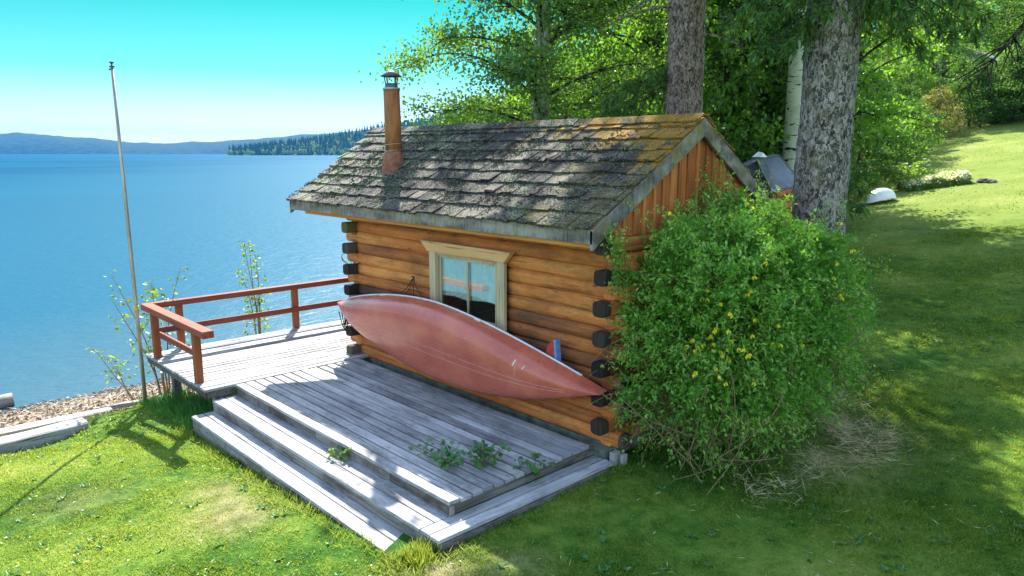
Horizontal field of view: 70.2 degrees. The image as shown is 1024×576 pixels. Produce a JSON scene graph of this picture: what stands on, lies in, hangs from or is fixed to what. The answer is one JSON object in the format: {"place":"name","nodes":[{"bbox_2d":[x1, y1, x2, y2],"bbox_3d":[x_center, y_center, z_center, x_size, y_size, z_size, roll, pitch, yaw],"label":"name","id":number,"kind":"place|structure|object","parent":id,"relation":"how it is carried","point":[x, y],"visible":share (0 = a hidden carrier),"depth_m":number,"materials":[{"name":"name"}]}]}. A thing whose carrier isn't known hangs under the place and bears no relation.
{"place":"outdoors","nodes":[
{"label":"outdoors","id":0,"kind":"place"},
{"bbox_2d":[0,377,193,427],"bbox_3d":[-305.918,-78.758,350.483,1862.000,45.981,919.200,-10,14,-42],"label":"beach","id":1,"kind":"structure","parent":0,"point":[64,409],"depth_m":12.43,"materials":[{"name":"beige gravel"}]},
{"bbox_2d":[0,393,14,407],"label":"driftwood stump","id":2,"kind":"object","parent":1,"relation":"on","point":[6,400],"visible":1,"depth_m":12.69,"materials":[{"name":"grey wood"}]},
{"bbox_2d":[0,407,112,436],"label":"driftwood timber","id":3,"kind":"object","parent":1,"relation":"on","point":[10,430],"visible":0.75,"depth_m":10.65,"materials":[{"name":"white wood"}]},
{"bbox_2d":[85,348,135,400],"bbox_3d":[-6.553,1.404,12.061,0.635,1.057,0.777,-2,11,-9],"label":"poplar sapling","id":4,"kind":"object","parent":1,"relation":"on","point":[121,376],"visible":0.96,"depth_m":12.07,"materials":[{"name":"green plant"}]},
{"bbox_2d":[93,394,167,409],"bbox_3d":[-6.095,1.847,11.729,1.118,0.080,0.114,-7,12,-32],"label":"driftwood timber","id":5,"kind":"object","parent":1,"relation":"on","point":[121,405],"visible":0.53,"depth_m":11.61,"materials":[{"name":"grey wood"}]},
{"bbox_2d":[104,266,189,394],"bbox_3d":[-5.925,0.763,11.878,1.147,2.299,1.108,-10,14,-42],"label":"poplar sapling","id":6,"kind":"object","parent":1,"relation":"on","point":[148,347],"visible":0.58,"depth_m":11.85,"materials":[{"name":"green plant"}]},
{"bbox_2d":[236,240,271,334],"bbox_3d":[-4.927,0.358,14.017,0.634,2.554,0.705,-10,14,-42],"label":"poplar sapling","id":7,"kind":"object","parent":1,"relation":"on","point":[258,321],"visible":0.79,"depth_m":13.98,"materials":[{"name":"green plant"}]},
{"bbox_2d":[0,154,353,412],"bbox_3d":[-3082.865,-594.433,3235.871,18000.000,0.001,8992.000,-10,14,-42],"label":"lake","id":8,"kind":"structure","parent":0,"point":[64,250],"depth_m":32.50,"materials":[{"name":"liquid"}]},
{"bbox_2d":[0,130,360,153],"bbox_3d":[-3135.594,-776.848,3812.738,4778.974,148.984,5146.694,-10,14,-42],"label":"hills","id":9,"kind":"structure","parent":0,"point":[19,143],"depth_m":3315.39,"materials":[{"name":"blue"}]},
{"bbox_2d":[244,142,355,154],"bbox_3d":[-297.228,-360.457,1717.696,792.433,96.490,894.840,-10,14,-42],"label":"wooded point","id":10,"kind":"structure","parent":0,"point":[328,153],"depth_m":1461.58,"materials":[{"name":"green plant"}]},
{"bbox_2d":[227,115,444,154],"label":"forest","id":11,"kind":"object","parent":10,"relation":"on","point":[338,143],"visible":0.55,"depth_m":1506.68,"materials":[{"name":"green plant"}]},
{"bbox_2d":[0,0,997,142],"label":"sky","id":12,"kind":"structure","parent":0,"point":[185,70],"materials":[{"name":"blue"}]},
{"bbox_2d":[0,30,1023,575],"bbox_3d":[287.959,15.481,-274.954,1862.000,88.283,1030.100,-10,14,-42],"label":"lawn","id":13,"kind":"structure","parent":0,"point":[1008,164],"depth_m":7.30,"materials":[{"name":"green plant"}]},
{"bbox_2d":[0,417,88,453],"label":"driftwood timber","id":14,"kind":"object","parent":13,"relation":"on","point":[38,437],"visible":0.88,"depth_m":9.93,"materials":[{"name":"white wood"}]},
{"bbox_2d":[109,61,146,404],"bbox_3d":[-5.540,-0.646,10.546,0.068,5.065,0.163,-10,14,-42],"label":"flagpole","id":15,"kind":"object","parent":13,"relation":"on","point":[137,319],"visible":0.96,"depth_m":10.50,"materials":[{"name":"metal"}]},
{"bbox_2d":[131,385,213,429],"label":"tall grass","id":16,"kind":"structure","parent":13,"relation":"on","point":[170,398],"depth_m":10.54,"materials":[{"name":"green plant"}]},
{"bbox_2d":[1,413,460,575],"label":"clover flowers","id":17,"kind":"object","parent":13,"relation":"on","point":[130,521],"visible":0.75,"depth_m":6.71,"materials":[{"name":"white plant"}]},
{"bbox_2d":[141,277,612,552],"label":"wooden deck","id":18,"kind":"structure","parent":13,"relation":"on","point":[295,407],"depth_m":8.32,"materials":[{"name":"grey wood"}]},
{"bbox_2d":[324,445,351,459],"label":"deck weed","id":19,"kind":"object","parent":18,"relation":"on","point":[332,454],"visible":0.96,"depth_m":7.71,"materials":[{"name":"green plant"}]},
{"bbox_2d":[408,438,465,468],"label":"deck weed","id":20,"kind":"object","parent":18,"relation":"on","point":[443,461],"visible":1,"depth_m":7.23,"materials":[{"name":"green plant"}]},
{"bbox_2d":[458,439,511,467],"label":"deck weed","id":21,"kind":"object","parent":18,"relation":"on","point":[477,461],"visible":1,"depth_m":7.21,"materials":[{"name":"green plant"}]},
{"bbox_2d":[513,451,553,477],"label":"deck weed","id":22,"kind":"object","parent":18,"relation":"on","point":[531,466],"visible":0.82,"depth_m":7.22,"materials":[{"name":"green plant"}]},
{"bbox_2d":[382,535,448,575],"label":"grass tuft","id":23,"kind":"object","parent":13,"relation":"on","point":[416,553],"visible":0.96,"depth_m":6.02,"materials":[{"name":"green plant"}]},
{"bbox_2d":[449,90,505,122],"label":"leafy shrub","id":24,"kind":"object","parent":13,"relation":"on","point":[480,94],"depth_m":23.53,"materials":[{"name":"green plant"}]},
{"bbox_2d":[455,90,531,123],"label":"leafy shrub","id":25,"kind":"object","parent":13,"relation":"on","point":[516,98],"visible":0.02,"depth_m":19.01,"materials":[{"name":"green plant"}]},
{"bbox_2d":[498,79,523,99],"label":"young spruce","id":26,"kind":"object","parent":13,"relation":"on","point":[509,89],"depth_m":34.13,"materials":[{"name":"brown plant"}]},
{"bbox_2d":[0,255,1023,575],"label":"turf weeds","id":27,"kind":"object","parent":13,"relation":"on","point":[604,539],"visible":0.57,"depth_m":6.94,"materials":[{"name":"green plant"}]},
{"bbox_2d":[286,70,776,465],"bbox_3d":[-0.102,-0.914,10.820,3.925,4.553,6.953,-10,14,-42],"label":"log cabin","id":28,"kind":"object","parent":13,"relation":"on","point":[501,225],"visible":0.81,"depth_m":8.64,"materials":[{"name":"brown wood"}]},
{"bbox_2d":[399,276,420,295],"bbox_3d":[-1.389,-0.035,10.058,0.062,0.281,0.523,-10,14,-42],"label":"hanging cord","id":29,"kind":"object","parent":28,"relation":"hanging from","point":[410,286],"visible":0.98,"depth_m":10.02,"materials":[{"name":"black fabric"}]},
{"bbox_2d":[420,239,514,332],"bbox_3d":[-0.592,-0.030,9.187,0.128,1.020,1.774,-10,14,-42],"label":"window","id":30,"kind":"structure","parent":28,"relation":"in","point":[472,280],"depth_m":9.08,"materials":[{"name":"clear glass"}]},
{"bbox_2d":[337,294,606,399],"bbox_3d":[-0.982,0.681,9.303,0.470,1.054,5.274,-10,14,-42],"label":"canoe","id":31,"kind":"object","parent":28,"relation":"hanging from","point":[445,343],"visible":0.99,"depth_m":8.69,"materials":[{"name":"red paint"},{"name":"white paint"}]},
{"bbox_2d":[546,339,560,360],"bbox_3d":[0.456,0.678,8.050,0.112,0.251,0.186,-10,14,-42],"label":"bundle","id":32,"kind":"object","parent":31,"relation":"attached to","point":[553,350],"visible":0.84,"depth_m":8.00,"materials":[{"name":"fabric"}]},
{"bbox_2d":[503,85,559,112],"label":"leafy shrub","id":33,"kind":"object","parent":13,"relation":"on","point":[514,93],"depth_m":24.07,"materials":[{"name":"green plant"}]},
{"bbox_2d":[358,0,723,128],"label":"aspen tree","id":34,"kind":"object","parent":13,"relation":"on","point":[532,63],"visible":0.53,"depth_m":14.85,"materials":[{"name":"green plant"}]},
{"bbox_2d":[507,51,614,119],"bbox_3d":[1.300,-3.560,21.700,6.807,6.833,6.041,-6,12,-28],"label":"leafy shrub","id":35,"kind":"object","parent":13,"relation":"on","point":[577,59],"visible":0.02,"depth_m":21.02,"materials":[{"name":"green plant"}]},
{"bbox_2d":[525,31,630,118],"bbox_3d":[2.511,-4.714,24.136,6.294,7.743,6.455,-4,11,-19],"label":"leafy shrub","id":36,"kind":"object","parent":13,"relation":"on","point":[583,51],"visible":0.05,"depth_m":23.03,"materials":[{"name":"green plant"}]},
{"bbox_2d":[549,0,630,114],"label":"leafy tree","id":37,"kind":"object","parent":13,"relation":"on","point":[612,28],"visible":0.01,"depth_m":24.67,"materials":[{"name":"green plant"}]},
{"bbox_2d":[554,45,660,118],"bbox_3d":[2.679,-3.506,20.178,5.695,6.335,5.553,-4,11,-22],"label":"leafy shrub","id":38,"kind":"object","parent":13,"relation":"on","point":[605,58],"visible":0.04,"depth_m":19.23,"materials":[{"name":"green plant"}]},
{"bbox_2d":[594,11,663,52],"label":"leafy shrub","id":39,"kind":"object","parent":13,"relation":"on","point":[625,34],"visible":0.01,"depth_m":24.36,"materials":[{"name":"green plant"}]},
{"bbox_2d":[604,80,659,116],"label":"leafy shrub","id":40,"kind":"object","parent":13,"relation":"on","point":[652,110],"visible":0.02,"depth_m":15.83,"materials":[{"name":"green plant"}]},
{"bbox_2d":[590,0,743,117],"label":"spruce tree","id":41,"kind":"object","parent":13,"relation":"on","point":[680,79],"visible":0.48,"depth_m":11.73,"materials":[{"name":"grey plant"}]},
{"bbox_2d":[557,0,781,158],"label":"leafy tree","id":42,"kind":"object","parent":13,"relation":"on","point":[628,39],"visible":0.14,"depth_m":18.61,"materials":[{"name":"green plant"}]},
{"bbox_2d":[576,0,766,159],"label":"leafy shrub","id":43,"kind":"object","parent":13,"relation":"on","point":[647,38],"visible":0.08,"depth_m":19.77,"materials":[{"name":"green plant"}]},
{"bbox_2d":[625,0,787,161],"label":"leafy tree","id":44,"kind":"object","parent":13,"relation":"on","point":[734,76],"visible":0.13,"depth_m":19.29,"materials":[{"name":"green plant"}]},
{"bbox_2d":[622,33,791,167],"bbox_3d":[5.001,-3.852,19.294,5.553,6.335,5.695,-3,11,-14],"label":"leafy shrub","id":45,"kind":"object","parent":13,"relation":"on","point":[709,99],"visible":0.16,"depth_m":18.29,"materials":[{"name":"green plant"}]},
{"bbox_2d":[580,148,910,493],"bbox_3d":[2.609,0.590,8.005,5.461,4.204,2.782,-10,14,-42],"label":"flowering bush","id":46,"kind":"object","parent":13,"relation":"on","point":[747,237],"visible":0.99,"depth_m":7.18,"materials":[{"name":"green plant"}]},
{"bbox_2d":[704,0,788,161],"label":"leafy tree","id":47,"kind":"object","parent":13,"relation":"on","point":[741,90],"visible":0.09,"depth_m":19.86,"materials":[{"name":"green plant"}]},
{"bbox_2d":[706,4,787,142],"bbox_3d":[7.428,-11.117,20.925,4.599,19.003,4.642,-10,14,-42],"label":"spruce tree","id":48,"kind":"object","parent":13,"relation":"on","point":[781,69],"visible":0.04,"depth_m":21.01,"materials":[{"name":"green plant"}]},
{"bbox_2d":[626,0,888,158],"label":"leafy tree","id":49,"kind":"object","parent":13,"relation":"on","point":[752,116],"visible":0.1,"depth_m":19.56,"materials":[{"name":"green plant"}]},
{"bbox_2d":[717,0,806,171],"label":"birch tree","id":50,"kind":"object","parent":13,"relation":"on","point":[794,90],"visible":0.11,"depth_m":17.95,"materials":[{"name":"white plant"}]},
{"bbox_2d":[743,154,793,224],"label":"garden shed","id":51,"kind":"structure","parent":13,"relation":"on","point":[775,171],"depth_m":15.88,"materials":[{"name":"metal"}]},
{"bbox_2d":[753,152,766,156],"bbox_3d":[5.498,-2.967,16.179,0.221,0.120,0.242,-8,13,-38],"label":"crumpled sheet","id":52,"kind":"object","parent":51,"relation":"on","point":[759,154],"visible":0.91,"depth_m":16.14,"materials":[{"name":"white paint"}]},
{"bbox_2d":[725,92,860,183],"bbox_3d":[6.779,-3.893,21.981,6.409,4.756,6.016,8,13,38],"label":"leafy shrub","id":53,"kind":"object","parent":13,"relation":"on","point":[759,149],"depth_m":19.75,"materials":[{"name":"green plant"}]},
{"bbox_2d":[708,22,878,193],"bbox_3d":[8.505,-6.180,21.935,5.433,8.705,5.146,-10,14,-42],"label":"leafy tree","id":54,"kind":"object","parent":13,"relation":"on","point":[868,97],"visible":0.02,"depth_m":20.66,"materials":[{"name":"green plant"}]},
{"bbox_2d":[709,4,894,221],"bbox_3d":[7.947,-10.101,20.558,5.690,17.253,5.596,-1,11,-3],"label":"young spruce","id":55,"kind":"object","parent":13,"relation":"on","point":[857,175],"visible":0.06,"depth_m":20.12,"materials":[{"name":"green plant"}]},
{"bbox_2d":[632,0,998,406],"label":"spruce tree","id":56,"kind":"object","parent":13,"relation":"on","point":[827,33],"visible":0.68,"depth_m":8.47,"materials":[{"name":"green plant"}]},
{"bbox_2d":[847,193,857,203],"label":"leafy shrub","id":57,"kind":"object","parent":13,"relation":"on","point":[849,197],"visible":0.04,"depth_m":23.32,"materials":[{"name":"green plant"}]},
{"bbox_2d":[732,0,991,147],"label":"leafy tree","id":58,"kind":"object","parent":13,"relation":"on","point":[891,114],"visible":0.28,"depth_m":19.20,"materials":[{"name":"green plant"}]},
{"bbox_2d":[848,164,875,202],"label":"leafy shrub","id":59,"kind":"object","parent":13,"relation":"on","point":[853,192],"visible":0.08,"depth_m":23.35,"materials":[{"name":"green plant"}]},
{"bbox_2d":[860,17,874,60],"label":"young spruce","id":60,"kind":"object","parent":13,"relation":"on","point":[863,44],"visible":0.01,"depth_m":55.63,"materials":[{"name":"green plant"}]},
{"bbox_2d":[854,63,882,159],"bbox_3d":[9.135,-6.229,23.579,4.750,7.835,5.015,-9,14,-41],"label":"leafy tree","id":61,"kind":"object","parent":13,"relation":"on","point":[856,115],"visible":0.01,"depth_m":22.64,"materials":[{"name":"green plant"}]},
{"bbox_2d":[861,54,883,98],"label":"leafy tree","id":62,"kind":"object","parent":13,"relation":"on","point":[866,60],"visible":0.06,"depth_m":40.67,"materials":[{"name":"green plant"}]},
{"bbox_2d":[859,34,898,78],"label":"leafy tree","id":63,"kind":"object","parent":13,"relation":"on","point":[885,71],"visible":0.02,"depth_m":34.02,"materials":[{"name":"green plant"}]},
{"bbox_2d":[864,188,896,203],"bbox_3d":[11.570,-2.898,22.858,1.154,0.476,0.648,-4,11,-20],"label":"white boat","id":64,"kind":"object","parent":13,"relation":"on","point":[881,194],"visible":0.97,"depth_m":22.61,"materials":[{"name":"paint"}]},
{"bbox_2d":[854,42,910,110],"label":"leafy tree","id":65,"kind":"object","parent":13,"relation":"on","point":[877,55],"visible":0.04,"depth_m":43.15,"materials":[{"name":"green plant"}]},
{"bbox_2d":[849,131,920,190],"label":"leafy shrub","id":66,"kind":"object","parent":13,"relation":"on","point":[879,153],"visible":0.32,"depth_m":25.02,"materials":[{"name":"green plant"}]},
{"bbox_2d":[852,89,926,168],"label":"leafy shrub","id":67,"kind":"object","parent":13,"relation":"on","point":[861,103],"visible":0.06,"depth_m":28.17,"materials":[{"name":"green plant"}]},
{"bbox_2d":[851,104,931,173],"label":"leafy shrub","id":68,"kind":"object","parent":13,"relation":"on","point":[915,158],"visible":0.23,"depth_m":27.16,"materials":[{"name":"green plant"}]},
{"bbox_2d":[862,0,933,91],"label":"young spruce","id":69,"kind":"object","parent":13,"relation":"on","point":[894,44],"visible":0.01,"depth_m":56.24,"materials":[{"name":"green plant"}]},
{"bbox_2d":[855,65,943,157],"bbox_3d":[15.544,-7.429,31.730,4.908,4.555,5.531,-10,14,-43],"label":"leafy shrub","id":70,"kind":"object","parent":13,"relation":"on","point":[911,100],"visible":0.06,"depth_m":31.07,"materials":[{"name":"green plant"}]},
{"bbox_2d":[868,158,932,186],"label":"leafy shoot","id":71,"kind":"object","parent":13,"relation":"on","point":[903,173],"visible":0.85,"depth_m":24.38,"materials":[{"name":"green plant"}]},
{"bbox_2d":[858,37,947,101],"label":"leafy tree","id":72,"kind":"object","parent":13,"relation":"on","point":[885,46],"visible":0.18,"depth_m":40.22,"materials":[{"name":"green plant"}]},
{"bbox_2d":[862,88,949,157],"bbox_3d":[15.930,-6.737,30.560,4.406,3.478,4.136,4,11,19],"label":"leafy shrub","id":73,"kind":"object","parent":13,"relation":"on","point":[928,140],"visible":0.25,"depth_m":30.19,"materials":[{"name":"green plant"}]},
{"bbox_2d":[881,56,955,118],"bbox_3d":[20.981,-10.069,38.165,3.999,4.149,4.058,7,13,35],"label":"leafy tree","id":74,"kind":"object","parent":13,"relation":"on","point":[906,70],"visible":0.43,"depth_m":37.81,"materials":[{"name":"green plant"}]},
{"bbox_2d":[876,5,960,101],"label":"leafy tree","id":75,"kind":"object","parent":13,"relation":"on","point":[924,58],"visible":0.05,"depth_m":43.46,"materials":[{"name":"green plant"}]},
{"bbox_2d":[877,83,961,146],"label":"leafy shrub","id":76,"kind":"object","parent":13,"relation":"on","point":[909,91],"visible":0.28,"depth_m":33.23,"materials":[{"name":"green plant"}]},
{"bbox_2d":[896,169,973,191],"bbox_3d":[14.048,-3.537,24.276,2.108,0.850,1.208,2,11,12],"label":"flower bed","id":77,"kind":"object","parent":13,"relation":"on","point":[950,178],"visible":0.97,"depth_m":23.94,"materials":[{"name":"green plant"}]},
{"bbox_2d":[873,9,998,111],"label":"leafy tree","id":78,"kind":"object","parent":13,"relation":"on","point":[940,70],"visible":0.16,"depth_m":41.12,"materials":[{"name":"green plant"}]},
{"bbox_2d":[916,84,968,135],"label":"olive shrub","id":79,"kind":"object","parent":13,"relation":"on","point":[944,92],"visible":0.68,"depth_m":34.21,"materials":[{"name":"green plant"}]},
{"bbox_2d":[913,0,989,94],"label":"young spruce","id":80,"kind":"object","parent":13,"relation":"on","point":[985,7],"visible":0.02,"depth_m":51.96,"materials":[{"name":"green plant"}]},
{"bbox_2d":[938,120,970,136],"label":"olive shrub","id":81,"kind":"object","parent":13,"relation":"on","point":[952,132],"visible":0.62,"depth_m":34.47,"materials":[{"name":"green plant"}]},
{"bbox_2d":[919,45,998,111],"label":"house","id":82,"kind":"structure","parent":13,"relation":"on","point":[973,55],"depth_m":42.94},
{"bbox_2d":[940,0,1003,48],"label":"young spruce","id":83,"kind":"object","parent":13,"relation":"on","point":[980,22],"visible":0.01,"depth_m":66.84,"materials":[{"name":"green plant"}]},
{"bbox_2d":[927,62,1023,127],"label":"leafy shrub","id":84,"kind":"object","parent":13,"relation":"on","point":[956,84],"visible":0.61,"depth_m":35.27,"materials":[{"name":"green plant"}]},
{"bbox_2d":[931,51,1021,117],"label":"leafy shrub","id":85,"kind":"object","parent":13,"relation":"on","point":[985,61],"visible":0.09,"depth_m":38.96,"materials":[{"name":"green plant"}]},
{"bbox_2d":[930,56,1023,125],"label":"leafy shrub","id":86,"kind":"object","parent":13,"relation":"on","point":[961,67],"visible":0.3,"depth_m":36.77,"materials":[{"name":"green plant"}]},
{"bbox_2d":[935,14,1023,119],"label":"spruce tree","id":87,"kind":"object","parent":13,"relation":"on","point":[1016,33],"visible":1,"depth_m":10.63,"materials":[{"name":"brown plant"}]},
{"bbox_2d":[937,0,1023,55],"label":"leafy tree","id":88,"kind":"object","parent":13,"relation":"on","point":[1002,19],"visible":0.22,"depth_m":55.31,"materials":[{"name":"green plant"}]},
{"bbox_2d":[976,178,988,182],"bbox_3d":[15.264,-3.461,23.569,0.449,0.208,0.452,3,11,18],"label":"boulder","id":89,"kind":"object","parent":13,"relation":"on","point":[980,180],"visible":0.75,"depth_m":23.47,"materials":[{"name":"grey stone"}]},
{"bbox_2d":[984,179,997,182],"bbox_3d":[15.307,-3.400,23.300,0.314,0.177,0.338,-4,11,-22],"label":"boulder","id":90,"kind":"object","parent":13,"relation":"on","point":[990,181],"visible":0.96,"depth_m":23.21,"materials":[{"name":"grey stone"}]},
{"bbox_2d":[962,51,1023,123],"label":"leafy shrub","id":91,"kind":"object","parent":13,"relation":"on","point":[1005,78],"visible":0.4,"depth_m":35.16,"materials":[{"name":"green plant"}]},
{"bbox_2d":[963,39,1023,121],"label":"leafy shrub","id":92,"kind":"object","parent":13,"relation":"on","point":[1017,86],"visible":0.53,"depth_m":34.55,"materials":[{"name":"green plant"}]},
{"bbox_2d":[971,0,1023,52],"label":"young spruce","id":93,"kind":"object","parent":13,"relation":"on","point":[999,16],"visible":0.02,"depth_m":70.70,"materials":[{"name":"green plant"}]},
{"bbox_2d":[978,0,1023,56],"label":"young spruce","id":94,"kind":"object","parent":13,"relation":"on","point":[1004,7],"visible":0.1,"depth_m":58.91,"materials":[{"name":"green plant"}]},
{"bbox_2d":[980,44,1021,113],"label":"leafy shrub","id":95,"kind":"object","parent":13,"relation":"on","point":[1001,63],"visible":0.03,"depth_m":37.96,"materials":[{"name":"green plant"}]},
{"bbox_2d":[985,46,1023,117],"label":"leafy shrub","id":96,"kind":"object","parent":13,"relation":"on","point":[1008,82],"visible":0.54,"depth_m":34.35,"materials":[{"name":"green plant"}]},
{"bbox_2d":[986,0,1023,49],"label":"leafy tree","id":97,"kind":"object","parent":13,"relation":"on","point":[1011,19],"visible":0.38,"depth_m":54.87,"materials":[{"name":"green plant"}]},
{"bbox_2d":[995,54,1023,111],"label":"leafy shrub","id":98,"kind":"object","parent":13,"relation":"on","point":[1016,91],"visible":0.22,"depth_m":34.58,"materials":[{"name":"green plant"}]},
{"bbox_2d":[734,391,926,516],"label":"dry grass","id":99,"kind":"structure","parent":0,"point":[843,420],"depth_m":7.79,"materials":[{"name":"plant"}]}
]}

